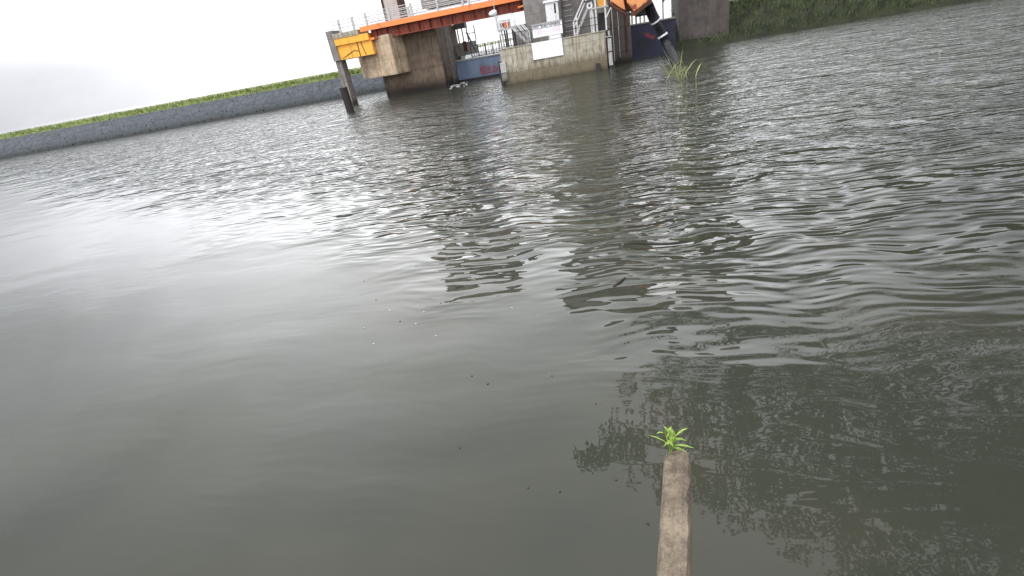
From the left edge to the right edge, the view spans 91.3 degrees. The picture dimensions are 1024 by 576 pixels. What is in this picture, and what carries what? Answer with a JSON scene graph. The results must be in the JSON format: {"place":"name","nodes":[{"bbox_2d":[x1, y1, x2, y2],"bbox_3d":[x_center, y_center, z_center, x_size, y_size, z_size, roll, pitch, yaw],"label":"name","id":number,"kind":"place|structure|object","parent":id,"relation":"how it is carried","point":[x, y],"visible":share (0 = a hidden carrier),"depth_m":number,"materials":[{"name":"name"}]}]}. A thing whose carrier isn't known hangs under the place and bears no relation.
{"place":"outdoors","nodes":[
{"label":"outdoors","id":0,"kind":"place"},
{"bbox_2d":[0,56,464,158],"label":"revetment","id":1,"kind":"object","parent":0,"point":[278,99],"visible":0.52,"depth_m":78.84,"materials":[{"name":"concrete"}]},
{"bbox_2d":[1,71,384,156],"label":"revetment weeds","id":2,"kind":"object","parent":1,"relation":"on","point":[190,122],"visible":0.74,"depth_m":78.74,"materials":[{"name":"green plant"}]},
{"bbox_2d":[0,39,512,139],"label":"levee","id":3,"kind":"structure","parent":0,"point":[185,103],"depth_m":82.21,"materials":[{"name":"green plant"}]},
{"bbox_2d":[0,67,361,137],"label":"levee grass","id":4,"kind":"structure","parent":3,"relation":"on","point":[285,83],"depth_m":80.49,"materials":[{"name":"green plant"}]},
{"bbox_2d":[0,0,670,131],"label":"sky","id":5,"kind":"structure","parent":0,"point":[60,60],"materials":[{"name":"white"}]},
{"bbox_2d":[0,0,1023,575],"bbox_3d":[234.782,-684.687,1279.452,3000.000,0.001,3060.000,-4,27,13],"label":"water","id":6,"kind":"structure","parent":0,"point":[406,334],"depth_m":8.27,"materials":[{"name":"grey liquid"}]},
{"bbox_2d":[325,30,357,104],"bbox_3d":[-19.459,-24.451,59.255,0.795,10.728,2.300,-4,27,13],"label":"bridge pile","id":7,"kind":"object","parent":6,"relation":"in","point":[344,73],"visible":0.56,"depth_m":58.05,"materials":[{"name":"concrete"}]},
{"bbox_2d":[339,87,354,112],"bbox_3d":[-16.308,-17.627,50.834,0.679,5.179,1.292,-24,29,-25],"label":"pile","id":8,"kind":"object","parent":6,"relation":"in","point":[346,99],"visible":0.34,"depth_m":49.84,"materials":[{"name":"grey wood"}]},
{"bbox_2d":[358,0,477,96],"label":"concrete pier","id":9,"kind":"structure","parent":6,"relation":"in","point":[415,62],"depth_m":58.53,"materials":[{"name":"brown concrete"}]},
{"bbox_2d":[329,16,376,60],"bbox_3d":[-17.657,-28.471,57.017,4.246,3.994,3.050,-4,27,13],"label":"approach girder","id":10,"kind":"object","parent":9,"relation":"on","point":[353,43],"visible":0.86,"depth_m":56.09,"materials":[{"name":"yellow metal"}]},
{"bbox_2d":[356,0,523,40],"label":"girder bridge","id":11,"kind":"structure","parent":9,"relation":"on","point":[438,18],"depth_m":53.85,"materials":[{"name":"orange paint"}]},
{"bbox_2d":[454,22,476,42],"bbox_3d":[-6.098,-32.840,63.275,2.910,3.200,1.200,-4,27,13],"label":"gate hoist","id":12,"kind":"object","parent":9,"relation":"on","point":[460,26],"visible":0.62,"depth_m":62.90,"materials":[{"name":"black metal"}]},
{"bbox_2d":[456,53,500,81],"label":"lock gate","id":13,"kind":"structure","parent":9,"relation":"attached to","point":[479,67],"depth_m":62.93,"materials":[{"name":"blue metal"}]},
{"bbox_2d":[470,38,511,57],"bbox_3d":[-1.960,-29.675,61.691,6.515,1.385,0.100,-4,27,13],"label":"gate railing","id":14,"kind":"object","parent":13,"relation":"on","point":[485,48],"visible":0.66,"depth_m":61.92,"materials":[{"name":"black metal"}]},
{"bbox_2d":[498,0,631,85],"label":"concrete pier","id":15,"kind":"structure","parent":6,"relation":"in","point":[587,49],"depth_m":47.59,"materials":[{"name":"beige concrete"}]},
{"bbox_2d":[495,13,530,48],"bbox_3d":[0.170,-24.281,47.394,2.934,3.055,1.495,-4,27,13],"label":"platform stair","id":16,"kind":"object","parent":15,"relation":"on","point":[516,30],"visible":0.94,"depth_m":47.07,"materials":[{"name":"white metal"}]},
{"bbox_2d":[489,2,497,29],"bbox_3d":[-1.918,-26.225,46.053,0.786,4.614,0.528,-4,27,13],"label":"floodlight","id":17,"kind":"object","parent":16,"relation":"on","point":[492,13],"visible":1,"depth_m":46.28,"materials":[{"name":"white metal"}]},
{"bbox_2d":[499,19,510,29],"bbox_3d":[-0.655,-24.823,47.152,0.940,0.746,0.800,-4,27,13],"label":"control box","id":18,"kind":"object","parent":16,"relation":"on","point":[504,25],"visible":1,"depth_m":46.88,"materials":[{"name":"white metal"}]},
{"bbox_2d":[500,29,532,47],"bbox_3d":[0.386,-23.295,46.864,2.991,1.172,0.060,-4,27,13],"label":"pier railing","id":19,"kind":"object","parent":15,"relation":"on","point":[516,39],"visible":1,"depth_m":46.83,"materials":[{"name":"black metal"}]},
{"bbox_2d":[531,19,562,37],"bbox_3d":[3.218,-23.736,45.879,2.804,1.114,0.317,-4,27,13],"label":"opening hours sign","id":20,"kind":"object","parent":15,"relation":"attached to","point":[547,28],"visible":1,"depth_m":45.75,"materials":[{"name":"white metal"}]},
{"bbox_2d":[531,38,568,59],"bbox_3d":[3.542,-22.202,46.567,3.307,1.514,0.125,-4,27,13],"label":"blank sign","id":21,"kind":"object","parent":15,"relation":"attached to","point":[547,49],"visible":1,"depth_m":46.55,"materials":[{"name":"white"}]},
{"bbox_2d":[543,0,561,39],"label":"control cabinet","id":22,"kind":"object","parent":15,"relation":"on","point":[552,10],"visible":0.72,"depth_m":46.82,"materials":[{"name":"white metal"}]},
{"bbox_2d":[562,17,598,37],"bbox_3d":[6.223,-23.721,45.565,3.233,1.172,0.060,-4,27,13],"label":"pier railing","id":23,"kind":"object","parent":15,"relation":"on","point":[580,25],"visible":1,"depth_m":45.46,"materials":[{"name":"black metal"}]},
{"bbox_2d":[573,0,588,35],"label":"tower stair","id":24,"kind":"object","parent":15,"relation":"attached to","point":[581,22],"visible":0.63,"depth_m":46.18,"materials":[{"name":"white metal"}]},
{"bbox_2d":[583,0,594,31],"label":"signal lamp","id":25,"kind":"object","parent":15,"relation":"on","point":[588,5],"visible":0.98,"depth_m":44.98,"materials":[{"name":"white metal"}]},
{"bbox_2d":[590,0,610,31],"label":"viewing platform","id":26,"kind":"structure","parent":15,"relation":"on","point":[602,20],"depth_m":45.24,"materials":[{"name":"white metal"}]},
{"bbox_2d":[613,277,625,285],"bbox_3d":[1.929,-0.125,8.935,0.382,0.065,0.052,-31,33,-35],"label":"floating stick","id":27,"kind":"object","parent":6,"relation":"on","point":[618,281],"visible":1,"depth_m":8.90,"materials":[{"name":"wood"}]},
{"bbox_2d":[647,48,700,80],"bbox_3d":[10.275,-14.072,31.346,3.714,2.164,2.153,-4,27,13],"label":"reed clump","id":28,"kind":"object","parent":6,"relation":"in","point":[678,75],"visible":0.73,"depth_m":31.69,"materials":[{"name":"green plant"}]},
{"bbox_2d":[671,0,729,40],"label":"concrete pier","id":29,"kind":"structure","parent":6,"relation":"in","point":[696,18],"depth_m":50.39,"materials":[{"name":"grey concrete"}]},
{"bbox_2d":[630,17,675,58],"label":"lock gate","id":30,"kind":"structure","parent":29,"relation":"attached to","point":[646,42],"depth_m":50.59,"materials":[{"name":"metal"}]},
{"bbox_2d":[662,0,663,18],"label":"lamp post","id":31,"kind":"object","parent":29,"relation":"on","point":[662,9],"depth_m":52.63,"materials":[{"name":"white metal"}]},
{"bbox_2d":[676,0,977,50],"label":"bank","id":32,"kind":"structure","parent":0,"point":[763,32],"depth_m":49.62,"materials":[{"name":"green plant"}]},
{"bbox_2d":[672,0,944,46],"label":"bank weeds","id":33,"kind":"object","parent":32,"relation":"on","point":[739,3],"visible":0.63,"depth_m":49.98,"materials":[{"name":"green plant"}]},
{"bbox_3d":[6.579,-40.939,33.167,0.800,3.668,7.090,-4,27,13],"label":"crane jib","id":34,"kind":"object","parent":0,"visible":0},
{"bbox_2d":[608,0,651,15],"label":"grab bucket","id":35,"kind":"object","parent":34,"relation":"hanging from","point":[635,7],"visible":1,"depth_m":38.99,"materials":[{"name":"orange metal"}]},
{"bbox_2d":[635,2,683,67],"bbox_3d":[12.240,-19.596,39.319,2.405,7.011,6.515,-18,27,-14],"label":"suction hose","id":36,"kind":"object","parent":35,"relation":"attached to","point":[651,13],"visible":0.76,"depth_m":40.06,"materials":[{"name":"black rubber"}]},
{"label":"river bed","id":37,"kind":"structure","parent":0,"visible":0},
{"bbox_2d":[656,449,691,575],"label":"wooden post","id":38,"kind":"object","parent":37,"relation":"on","point":[675,547],"depth_m":1.78,"materials":[{"name":"wood"}]},
{"bbox_2d":[650,426,692,452],"bbox_3d":[0.652,0.621,2.032,0.101,0.129,0.165,-23,29,-24],"label":"weed","id":39,"kind":"object","parent":38,"relation":"on","point":[671,440],"visible":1,"depth_m":2.02,"materials":[{"name":"green plant"}]},
{"bbox_2d":[648,398,676,440],"bbox_3d":[0.644,0.554,2.158,0.015,0.097,0.221,-18,27,-14],"label":"bare twig","id":40,"kind":"object","parent":39,"relation":"attached to","point":[666,420],"visible":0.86,"depth_m":2.13,"materials":[{"name":"wood"}]}
]}

